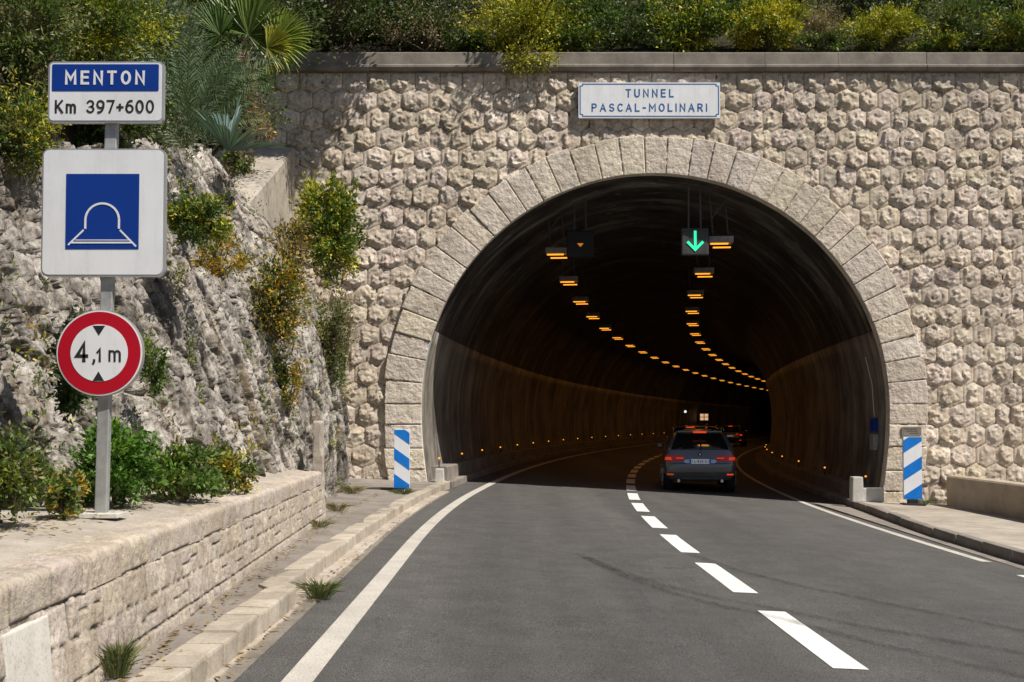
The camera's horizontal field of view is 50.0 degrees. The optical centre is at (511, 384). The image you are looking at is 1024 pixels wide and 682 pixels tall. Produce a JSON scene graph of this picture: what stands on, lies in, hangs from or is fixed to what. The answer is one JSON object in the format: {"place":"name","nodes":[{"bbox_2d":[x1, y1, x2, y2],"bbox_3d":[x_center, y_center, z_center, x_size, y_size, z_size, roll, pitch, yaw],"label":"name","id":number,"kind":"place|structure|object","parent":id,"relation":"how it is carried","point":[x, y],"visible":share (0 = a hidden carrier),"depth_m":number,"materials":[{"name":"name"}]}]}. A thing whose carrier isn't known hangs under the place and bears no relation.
{"place":"outdoors","nodes":[
{"label":"outdoors","id":0,"kind":"place"},
{"bbox_2d":[0,28,180,148],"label":"hillside","id":1,"kind":"structure","parent":0,"point":[69,132],"depth_m":9.58,"materials":[{"name":"plant"}]},
{"bbox_2d":[0,0,104,109],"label":"shrub","id":2,"kind":"object","parent":1,"relation":"on","point":[26,55],"visible":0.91,"depth_m":8.57,"materials":[{"name":"green plant"}]},
{"bbox_2d":[0,0,219,166],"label":"shrub","id":3,"kind":"object","parent":1,"relation":"on","point":[171,44],"visible":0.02,"depth_m":12.08,"materials":[{"name":"green plant"}]},
{"bbox_2d":[116,0,227,116],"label":"shrub","id":4,"kind":"object","parent":1,"relation":"on","point":[190,9],"visible":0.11,"depth_m":13.29,"materials":[{"name":"green plant"}]},
{"bbox_2d":[165,32,293,169],"bbox_3d":[-4.668,-4.519,17.170,2.611,2.879,2.065,0,-2,0],"label":"shrub","id":5,"kind":"object","parent":1,"relation":"on","point":[219,147],"visible":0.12,"depth_m":17.10,"materials":[{"name":"green plant"}]},
{"bbox_2d":[119,0,356,88],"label":"shrub","id":6,"kind":"object","parent":1,"relation":"on","point":[302,9],"visible":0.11,"depth_m":19.52,"materials":[{"name":"green plant"}]},
{"bbox_2d":[232,145,294,237],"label":"wing wall","id":7,"kind":"structure","parent":1,"relation":"on","point":[271,184],"depth_m":21.24,"materials":[{"name":"concrete"}]},
{"bbox_2d":[0,468,309,567],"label":"terrace","id":8,"kind":"structure","parent":0,"point":[18,542],"depth_m":6.21,"materials":[{"name":"concrete"}]},
{"bbox_2d":[0,407,67,528],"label":"shrub","id":9,"kind":"object","parent":8,"relation":"on","point":[14,465],"visible":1,"depth_m":5.70,"materials":[{"name":"green plant"}]},
{"bbox_2d":[40,459,91,520],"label":"shrub","id":10,"kind":"object","parent":8,"relation":"on","point":[73,490],"visible":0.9,"depth_m":6.29,"materials":[{"name":"green plant"}]},
{"bbox_2d":[41,62,167,517],"bbox_3d":[-2.441,-0.576,6.594,0.738,2.730,0.200,0,-2,0],"label":"sign post","id":11,"kind":"object","parent":8,"relation":"on","point":[104,214],"visible":1,"depth_m":6.55,"materials":[{"name":"metal"}]},
{"bbox_2d":[58,416,170,507],"bbox_3d":[-2.628,0.545,7.291,0.743,0.711,0.888,0,-2,0],"label":"shrub","id":12,"kind":"object","parent":8,"relation":"on","point":[130,473],"visible":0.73,"depth_m":7.18,"materials":[{"name":"green plant"}]},
{"bbox_2d":[142,436,233,501],"bbox_3d":[-2.442,0.632,8.084,0.756,0.543,0.898,1,-2,-17],"label":"shrub","id":13,"kind":"object","parent":8,"relation":"on","point":[184,467],"visible":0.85,"depth_m":7.96,"materials":[{"name":"green plant"}]},
{"bbox_2d":[206,431,267,494],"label":"shrub","id":14,"kind":"object","parent":8,"relation":"on","point":[236,467],"visible":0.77,"depth_m":9.10,"materials":[{"name":"green plant"}]},
{"bbox_2d":[0,136,350,522],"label":"rock face","id":15,"kind":"object","parent":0,"point":[159,305],"visible":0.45,"depth_m":10.33},
{"bbox_2d":[0,65,71,183],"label":"shrub","id":16,"kind":"object","parent":15,"relation":"on","point":[23,123],"visible":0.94,"depth_m":7.90,"materials":[{"name":"green plant"}]},
{"bbox_2d":[12,0,197,66],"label":"shrub","id":17,"kind":"object","parent":15,"relation":"on","point":[120,16],"visible":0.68,"depth_m":9.30,"materials":[{"name":"green plant"}]},
{"bbox_2d":[42,51,189,148],"bbox_3d":[-3.650,-2.529,9.916,1.356,1.163,1.148,0,-2,0],"label":"shrub","id":18,"kind":"object","parent":15,"relation":"on","point":[98,131],"visible":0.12,"depth_m":9.90,"materials":[{"name":"green plant"}]},
{"bbox_2d":[140,330,173,407],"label":"shrub","id":19,"kind":"object","parent":15,"relation":"on","point":[157,380],"visible":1,"depth_m":8.56,"materials":[{"name":"green plant"}]},
{"bbox_2d":[0,132,353,502],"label":"rock scrub","id":20,"kind":"object","parent":15,"relation":"on","point":[134,409],"visible":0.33,"depth_m":11.03,"materials":[{"name":"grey plant"}]},
{"bbox_2d":[167,185,235,248],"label":"shrub","id":21,"kind":"object","parent":15,"relation":"on","point":[189,218],"visible":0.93,"depth_m":9.53,"materials":[{"name":"green plant"}]},
{"bbox_2d":[129,7,284,156],"bbox_3d":[-3.315,-3.217,11.564,1.809,1.547,1.147,0,-2,0],"label":"feather palm","id":22,"kind":"object","parent":15,"relation":"on","point":[215,96],"visible":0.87,"depth_m":11.55,"materials":[{"name":"plant"}]},
{"bbox_2d":[186,228,260,281],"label":"shrub","id":23,"kind":"object","parent":15,"relation":"on","point":[241,262],"visible":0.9,"depth_m":10.19,"materials":[{"name":"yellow plant"}]},
{"bbox_2d":[184,94,285,151],"bbox_3d":[-2.805,-2.638,10.850,0.991,0.593,0.685,-1,-2,21],"label":"agave","id":24,"kind":"object","parent":15,"relation":"on","point":[226,134],"visible":1,"depth_m":10.89,"materials":[{"name":"plant"}]},
{"bbox_2d":[220,147,257,182],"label":"shrub","id":25,"kind":"object","parent":15,"relation":"on","point":[236,163],"visible":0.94,"depth_m":13.48,"materials":[{"name":"green plant"}]},
{"bbox_2d":[184,0,314,153],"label":"fan palm","id":26,"kind":"object","parent":15,"relation":"on","point":[266,31],"visible":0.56,"depth_m":16.03,"materials":[{"name":"leaves"},{"name":"bark"}]},
{"bbox_2d":[221,47,271,157],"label":"dead fronds","id":27,"kind":"object","parent":26,"relation":"attached to","point":[248,126],"visible":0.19,"depth_m":15.67,"materials":[{"name":"brown plant"}]},
{"bbox_2d":[245,101,279,144],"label":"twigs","id":28,"kind":"object","parent":26,"relation":"attached to","point":[271,136],"visible":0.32,"depth_m":16.16,"materials":[{"name":"brown plant"}]},
{"bbox_2d":[247,227,313,360],"bbox_3d":[-2.866,-1.103,13.259,0.939,1.624,0.667,1,-2,-18],"label":"shrub","id":29,"kind":"object","parent":15,"relation":"on","point":[269,292],"visible":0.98,"depth_m":13.19,"materials":[{"name":"green plant"}]},
{"bbox_2d":[271,337,313,427],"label":"shrub","id":30,"kind":"object","parent":15,"relation":"on","point":[288,398],"visible":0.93,"depth_m":13.40,"materials":[{"name":"green plant"}]},
{"bbox_2d":[268,209,320,287],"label":"shrub","id":31,"kind":"object","parent":15,"relation":"on","point":[298,239],"visible":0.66,"depth_m":16.51,"materials":[{"name":"green plant"}]},
{"bbox_2d":[287,165,370,299],"bbox_3d":[-3.549,-2.917,21.410,1.594,2.636,1.675,-1,-2,29],"label":"shrub","id":32,"kind":"object","parent":15,"relation":"on","point":[335,241],"visible":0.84,"depth_m":21.17,"materials":[{"name":"green plant"}]},
{"bbox_2d":[314,272,358,394],"bbox_3d":[-2.915,-0.699,17.250,0.971,2.107,0.822,1,-2,-15],"label":"shrub","id":33,"kind":"object","parent":15,"relation":"on","point":[335,347],"visible":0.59,"depth_m":17.19,"materials":[{"name":"green plant"}]},
{"bbox_2d":[325,276,366,384],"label":"shrub","id":34,"kind":"object","parent":15,"relation":"on","point":[351,327],"visible":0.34,"depth_m":19.45,"materials":[{"name":"green plant"}]},
{"bbox_2d":[102,478,436,681],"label":"pavement","id":35,"kind":"structure","parent":0,"point":[364,510],"depth_m":9.82,"materials":[{"name":"concrete"}]},
{"bbox_2d":[95,632,149,678],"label":"grass tuft","id":36,"kind":"object","parent":35,"relation":"on","point":[118,661],"visible":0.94,"depth_m":5.08,"materials":[{"name":"plant"}]},
{"bbox_2d":[0,421,325,681],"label":"retaining wall","id":37,"kind":"structure","parent":35,"relation":"on","point":[67,610],"depth_m":5.77,"materials":[{"name":"stone"}]},
{"bbox_2d":[0,473,430,681],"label":"leaf litter","id":38,"kind":"object","parent":35,"relation":"on","point":[192,623],"visible":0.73,"depth_m":6.74,"materials":[{"name":"brown plant"}]},
{"bbox_2d":[310,517,339,527],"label":"grass tuft","id":39,"kind":"object","parent":35,"relation":"on","point":[314,523],"visible":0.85,"depth_m":12.32,"materials":[{"name":"plant"}]},
{"bbox_2d":[326,502,355,511],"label":"grass tuft","id":40,"kind":"object","parent":35,"relation":"on","point":[334,506],"visible":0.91,"depth_m":14.49,"materials":[{"name":"plant"}]},
{"bbox_2d":[336,483,372,493],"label":"grass tuft","id":41,"kind":"object","parent":35,"relation":"on","point":[348,489],"visible":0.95,"depth_m":17.90,"materials":[{"name":"plant"}]},
{"bbox_2d":[392,429,410,491],"bbox_3d":[-1.926,1.320,19.196,0.312,1.081,0.300,0,-2,0],"label":"guide board","id":42,"kind":"object","parent":35,"relation":"on","point":[401,459],"visible":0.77,"depth_m":19.16,"materials":[{"name":"plastic"}]},
{"bbox_2d":[434,468,444,481],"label":"kerb block","id":43,"kind":"structure","parent":35,"relation":"on","point":[439,474],"depth_m":22.43,"materials":[{"name":"concrete"}]},
{"bbox_2d":[1,0,1023,53],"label":"hillside","id":44,"kind":"structure","parent":0,"point":[376,46],"depth_m":24.66,"materials":[{"name":"plant"}]},
{"bbox_2d":[284,0,431,50],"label":"shrub","id":45,"kind":"object","parent":44,"relation":"on","point":[360,29],"visible":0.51,"depth_m":24.38,"materials":[{"name":"green plant"}]},
{"bbox_2d":[323,0,398,48],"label":"overhanging tree","id":46,"kind":"object","parent":44,"relation":"on","point":[334,32],"visible":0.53,"depth_m":23.66,"materials":[{"name":"green plant"}]},
{"bbox_2d":[337,0,499,21],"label":"shrub","id":47,"kind":"object","parent":44,"relation":"on","point":[448,7],"visible":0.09,"depth_m":27.01,"materials":[{"name":"green plant"}]},
{"bbox_2d":[368,0,484,51],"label":"shrub","id":48,"kind":"object","parent":44,"relation":"on","point":[432,22],"visible":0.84,"depth_m":24.00,"materials":[{"name":"green plant"}]},
{"bbox_2d":[439,25,499,51],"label":"shrub","id":49,"kind":"object","parent":44,"relation":"on","point":[469,46],"visible":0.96,"depth_m":23.64,"materials":[{"name":"green plant"}]},
{"bbox_2d":[424,0,603,51],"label":"shrub","id":50,"kind":"object","parent":44,"relation":"on","point":[515,14],"visible":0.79,"depth_m":23.74,"materials":[{"name":"green plant"}]},
{"bbox_2d":[528,0,551,37],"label":"overhanging tree","id":51,"kind":"object","parent":44,"relation":"on","point":[538,10],"visible":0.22,"depth_m":23.58,"materials":[{"name":"green plant"}]},
{"bbox_2d":[462,0,661,24],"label":"shrub","id":52,"kind":"object","parent":44,"relation":"on","point":[627,4],"visible":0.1,"depth_m":27.20,"materials":[{"name":"green plant"}]},
{"bbox_2d":[538,22,606,51],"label":"shrub","id":53,"kind":"object","parent":44,"relation":"on","point":[570,40],"visible":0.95,"depth_m":23.59,"materials":[{"name":"green plant"}]},
{"bbox_2d":[536,0,683,51],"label":"shrub","id":54,"kind":"object","parent":44,"relation":"on","point":[616,35],"visible":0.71,"depth_m":24.16,"materials":[{"name":"green plant"}]},
{"bbox_2d":[641,0,750,52],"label":"shrub","id":55,"kind":"object","parent":44,"relation":"on","point":[708,22],"visible":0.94,"depth_m":23.90,"materials":[{"name":"green plant"}]},
{"bbox_2d":[662,0,817,24],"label":"shrub","id":56,"kind":"object","parent":44,"relation":"on","point":[728,2],"visible":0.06,"depth_m":27.04,"materials":[{"name":"green plant"}]},
{"bbox_2d":[721,0,829,51],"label":"shrub","id":57,"kind":"object","parent":44,"relation":"on","point":[758,28],"visible":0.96,"depth_m":23.75,"materials":[{"name":"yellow plant"}]},
{"bbox_2d":[785,0,848,50],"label":"shrub","id":58,"kind":"object","parent":44,"relation":"on","point":[825,21],"visible":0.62,"depth_m":24.06,"materials":[{"name":"green plant"}]},
{"bbox_2d":[792,26,861,51],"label":"shrub","id":59,"kind":"object","parent":44,"relation":"on","point":[835,41],"visible":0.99,"depth_m":23.57,"materials":[{"name":"green plant"}]},
{"bbox_2d":[791,0,954,23],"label":"shrub","id":60,"kind":"object","parent":44,"relation":"on","point":[864,4],"visible":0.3,"depth_m":27.00,"materials":[{"name":"green plant"}]},
{"bbox_2d":[829,0,949,51],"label":"shrub","id":61,"kind":"object","parent":44,"relation":"on","point":[865,30],"visible":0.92,"depth_m":23.88,"materials":[{"name":"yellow plant"}]},
{"bbox_2d":[903,26,980,51],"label":"shrub","id":62,"kind":"object","parent":44,"relation":"on","point":[946,41],"visible":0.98,"depth_m":23.61,"materials":[{"name":"green plant"}]},
{"bbox_2d":[900,0,1015,51],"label":"shrub","id":63,"kind":"object","parent":44,"relation":"on","point":[957,13],"visible":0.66,"depth_m":24.03,"materials":[{"name":"green plant"}]},
{"bbox_2d":[925,0,1023,20],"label":"shrub","id":64,"kind":"object","parent":44,"relation":"on","point":[1003,2],"visible":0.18,"depth_m":27.22,"materials":[{"name":"green plant"}]},
{"bbox_2d":[971,0,1023,51],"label":"shrub","id":65,"kind":"object","parent":44,"relation":"on","point":[1012,24],"visible":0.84,"depth_m":23.98,"materials":[{"name":"green plant"}]},
{"bbox_2d":[430,433,753,480],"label":"pavement","id":66,"kind":"structure","parent":0,"point":[490,466],"depth_m":27.16,"materials":[{"name":"concrete"}]},
{"bbox_2d":[426,430,768,479],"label":"wall bench","id":67,"kind":"object","parent":66,"relation":"on","point":[453,469],"depth_m":35.88,"materials":[{"name":"concrete"}]},
{"bbox_2d":[234,434,1023,681],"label":"road","id":68,"kind":"structure","parent":0,"point":[578,568],"depth_m":9.47,"materials":[{"name":"grey asphalt"}]},
{"bbox_2d":[127,582,295,681],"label":"kerb","id":69,"kind":"structure","parent":68,"relation":"on","point":[215,646],"depth_m":6.16,"materials":[{"name":"stone"}]},
{"bbox_2d":[289,574,350,599],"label":"grass tuft","id":70,"kind":"object","parent":68,"relation":"on","point":[315,590],"visible":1,"depth_m":8.25,"materials":[{"name":"plant"}]},
{"bbox_2d":[206,491,448,681],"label":"gutter","id":71,"kind":"object","parent":68,"relation":"on","point":[253,653],"visible":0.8,"depth_m":8.21,"materials":[{"name":"stone"}]},
{"bbox_2d":[262,481,449,590],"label":"kerb","id":72,"kind":"structure","parent":68,"relation":"on","point":[315,562],"depth_m":11.27,"materials":[{"name":"concrete"}]},
{"bbox_2d":[281,434,766,681],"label":"edge line","id":73,"kind":"object","parent":68,"relation":"on","point":[313,661],"visible":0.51,"depth_m":8.09,"materials":[{"name":"paint"}]},
{"bbox_2d":[448,433,769,487],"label":"kerb","id":74,"kind":"structure","parent":68,"relation":"on","point":[458,480],"depth_m":36.39,"materials":[{"name":"concrete"}]},
{"bbox_2d":[422,176,885,487],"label":"tunnel bore","id":75,"kind":"object","parent":68,"relation":"on","point":[525,351],"visible":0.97,"depth_m":32.44,"materials":[{"name":"concrete"}]},
{"bbox_2d":[545,214,566,258],"bbox_3d":[1.030,-3.463,25.036,0.520,1.133,0.320,0,-2,5],"label":"tunnel lamp","id":76,"kind":"object","parent":75,"relation":"hanging from","point":[550,250],"visible":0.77,"depth_m":24.89,"materials":[{"name":"grey plastic"}]},
{"bbox_2d":[559,255,578,284],"bbox_3d":[1.545,-3.294,29.883,0.520,1.133,0.320,0,-2,7],"label":"tunnel lamp","id":77,"kind":"object","parent":75,"relation":"hanging from","point":[567,279],"visible":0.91,"depth_m":29.74,"materials":[{"name":"grey plastic"}]},
{"bbox_2d":[567,199,593,257],"bbox_3d":[1.516,-3.552,24.404,0.600,1.430,0.190,0,-2,0],"label":"lane signal","id":78,"kind":"object","parent":75,"relation":"hanging from","point":[580,243],"visible":0.93,"depth_m":24.33,"materials":[{"name":"grey plastic"}]},
{"bbox_2d":[572,272,588,304],"bbox_3d":[2.175,-3.124,34.730,0.520,1.133,0.320,0,-2,8],"label":"tunnel lamp","id":79,"kind":"object","parent":75,"relation":"hanging from","point":[580,299],"visible":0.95,"depth_m":34.59,"materials":[{"name":"orange plastic"}]},
{"bbox_2d":[585,291,599,318],"bbox_3d":[2.918,-2.955,39.577,0.520,1.133,0.320,0,-2,9],"label":"tunnel lamp","id":80,"kind":"object","parent":75,"relation":"hanging from","point":[592,314],"visible":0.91,"depth_m":39.44,"materials":[{"name":"orange plastic"}]},
{"bbox_2d":[165,72,1023,503],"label":"tunnel portal","id":81,"kind":"object","parent":75,"relation":"attached to","point":[897,198],"visible":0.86,"depth_m":22.80,"materials":[{"name":"stone"}]},
{"bbox_2d":[112,52,1023,71],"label":"wall coping","id":82,"kind":"object","parent":81,"relation":"on","point":[699,62],"depth_m":22.84,"materials":[{"name":"concrete"}]},
{"bbox_2d":[493,29,569,81],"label":"creeper","id":83,"kind":"object","parent":82,"relation":"hanging from","point":[531,59],"visible":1,"depth_m":22.66,"materials":[{"name":"green plant"}]},
{"bbox_2d":[578,82,719,118],"bbox_3d":[2.850,-5.907,22.802,2.939,0.743,0.095,0,-2,0],"label":"name plaque","id":84,"kind":"object","parent":81,"relation":"attached to","point":[648,100],"visible":1,"depth_m":22.76,"materials":[{"name":"metal"}]},
{"bbox_2d":[901,427,920,435],"bbox_3d":[8.201,0.953,22.548,0.400,0.180,0.065,0,-2,0],"label":"stone plaque","id":85,"kind":"object","parent":81,"relation":"attached to","point":[910,431],"visible":1,"depth_m":22.52,"materials":[{"name":"grey stone"}]},
{"bbox_2d":[598,305,611,328],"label":"tunnel lamp","id":86,"kind":"object","parent":75,"relation":"hanging from","point":[604,326],"visible":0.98,"depth_m":44.28,"materials":[{"name":"orange plastic"}]},
{"bbox_2d":[685,281,699,313],"bbox_3d":[6.191,-3.021,37.688,0.520,1.133,0.320,0,-2,9],"label":"tunnel lamp","id":87,"kind":"object","parent":75,"relation":"hanging from","point":[692,309],"visible":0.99,"depth_m":37.55,"materials":[{"name":"orange plastic"}]},
{"bbox_2d":[681,180,708,255],"bbox_3d":[3.861,-3.586,23.204,0.570,1.702,0.190,0,-2,0],"label":"lane signal","id":88,"kind":"object","parent":75,"relation":"hanging from","point":[694,241],"visible":0.93,"depth_m":23.12,"materials":[{"name":"grey plastic"}]},
{"bbox_2d":[687,260,703,297],"bbox_3d":[5.509,-3.186,32.971,0.520,1.133,0.320,0,-2,8],"label":"tunnel lamp","id":89,"kind":"object","parent":75,"relation":"hanging from","point":[695,292],"visible":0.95,"depth_m":32.83,"materials":[{"name":"orange plastic"}]},
{"bbox_2d":[693,252,713,276],"bbox_3d":[4.936,-3.350,28.254,0.520,1.133,0.320,0,-2,6],"label":"tunnel lamp","id":90,"kind":"object","parent":75,"relation":"hanging from","point":[703,270],"visible":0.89,"depth_m":28.10,"materials":[{"name":"orange plastic"}]},
{"bbox_2d":[708,195,733,247],"bbox_3d":[4.470,-3.515,23.537,0.520,1.133,0.320,0,-2,5],"label":"tunnel lamp","id":91,"kind":"object","parent":75,"relation":"hanging from","point":[720,240],"visible":0.93,"depth_m":23.43,"materials":[{"name":"orange plastic"}]},
{"bbox_2d":[865,357,877,449],"bbox_3d":[7.747,0.395,23.601,0.292,2.003,0.280,0,-2,0],"label":"junction box","id":92,"kind":"object","parent":75,"relation":"attached to","point":[873,439],"visible":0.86,"depth_m":23.53,"materials":[{"name":"metal"}]},
{"bbox_2d":[665,424,706,437],"bbox_3d":[6.601,2.201,40.545,1.880,1.506,4.230,0,-2,10],"label":"passenger car","id":93,"kind":"object","parent":68,"relation":"on","point":[676,428],"visible":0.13,"depth_m":38.85,"materials":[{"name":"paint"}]},
{"bbox_2d":[657,427,735,490],"bbox_3d":[4.553,1.794,27.166,1.880,1.506,4.230,0,-2,7],"label":"passenger car","id":94,"kind":"object","parent":68,"relation":"on","point":[698,455],"visible":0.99,"depth_m":25.20,"materials":[{"name":"metal"}]},
{"bbox_2d":[720,425,746,445],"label":"passenger car","id":95,"kind":"object","parent":68,"relation":"on","point":[735,434],"visible":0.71,"depth_m":76.09,"materials":[{"name":"metal"}]},
{"bbox_2d":[626,437,868,669],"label":"line","id":96,"kind":"object","parent":68,"relation":"on","point":[827,652],"visible":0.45,"depth_m":8.49,"materials":[{"name":"paint"}]},
{"bbox_2d":[755,449,850,506],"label":"kerb","id":97,"kind":"structure","parent":68,"relation":"on","point":[838,498],"depth_m":28.34,"materials":[{"name":"concrete"}]},
{"bbox_2d":[736,444,989,561],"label":"edge line","id":98,"kind":"object","parent":68,"relation":"on","point":[875,527],"visible":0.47,"depth_m":18.60,"materials":[{"name":"paint"}]},
{"bbox_2d":[816,503,1023,568],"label":"concrete channel","id":99,"kind":"object","parent":68,"relation":"on","point":[857,512],"visible":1,"depth_m":17.26,"materials":[{"name":"concrete"}]},
{"bbox_2d":[851,501,1023,564],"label":"kerb","id":100,"kind":"structure","parent":68,"relation":"on","point":[1010,553],"depth_m":15.65,"materials":[{"name":"concrete"}]},
{"bbox_2d":[759,452,848,496],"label":"pavement","id":101,"kind":"structure","parent":0,"point":[762,460],"depth_m":32.45,"materials":[{"name":"concrete"}]},
{"bbox_2d":[763,445,872,494],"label":"wall bench","id":102,"kind":"object","parent":101,"relation":"on","point":[834,483],"depth_m":29.60,"materials":[{"name":"concrete"}]},
{"bbox_2d":[865,502,1023,549],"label":"pavement","id":103,"kind":"structure","parent":0,"point":[1005,530],"depth_m":18.15,"materials":[{"name":"concrete"}]},
{"bbox_2d":[849,476,883,501],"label":"kerb block","id":104,"kind":"structure","parent":103,"relation":"on","point":[858,492],"depth_m":22.35,"materials":[{"name":"concrete"}]},
{"bbox_2d":[900,437,925,505],"bbox_3d":[8.021,1.727,21.983,0.423,1.376,0.300,0,-2,0],"label":"guide board","id":105,"kind":"object","parent":103,"relation":"on","point":[912,466],"visible":0.98,"depth_m":21.95,"materials":[{"name":"plastic"}]},
{"bbox_2d":[946,475,1023,519],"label":"parapet wall","id":106,"kind":"structure","parent":103,"relation":"on","point":[998,497],"depth_m":20.40,"materials":[{"name":"concrete"}]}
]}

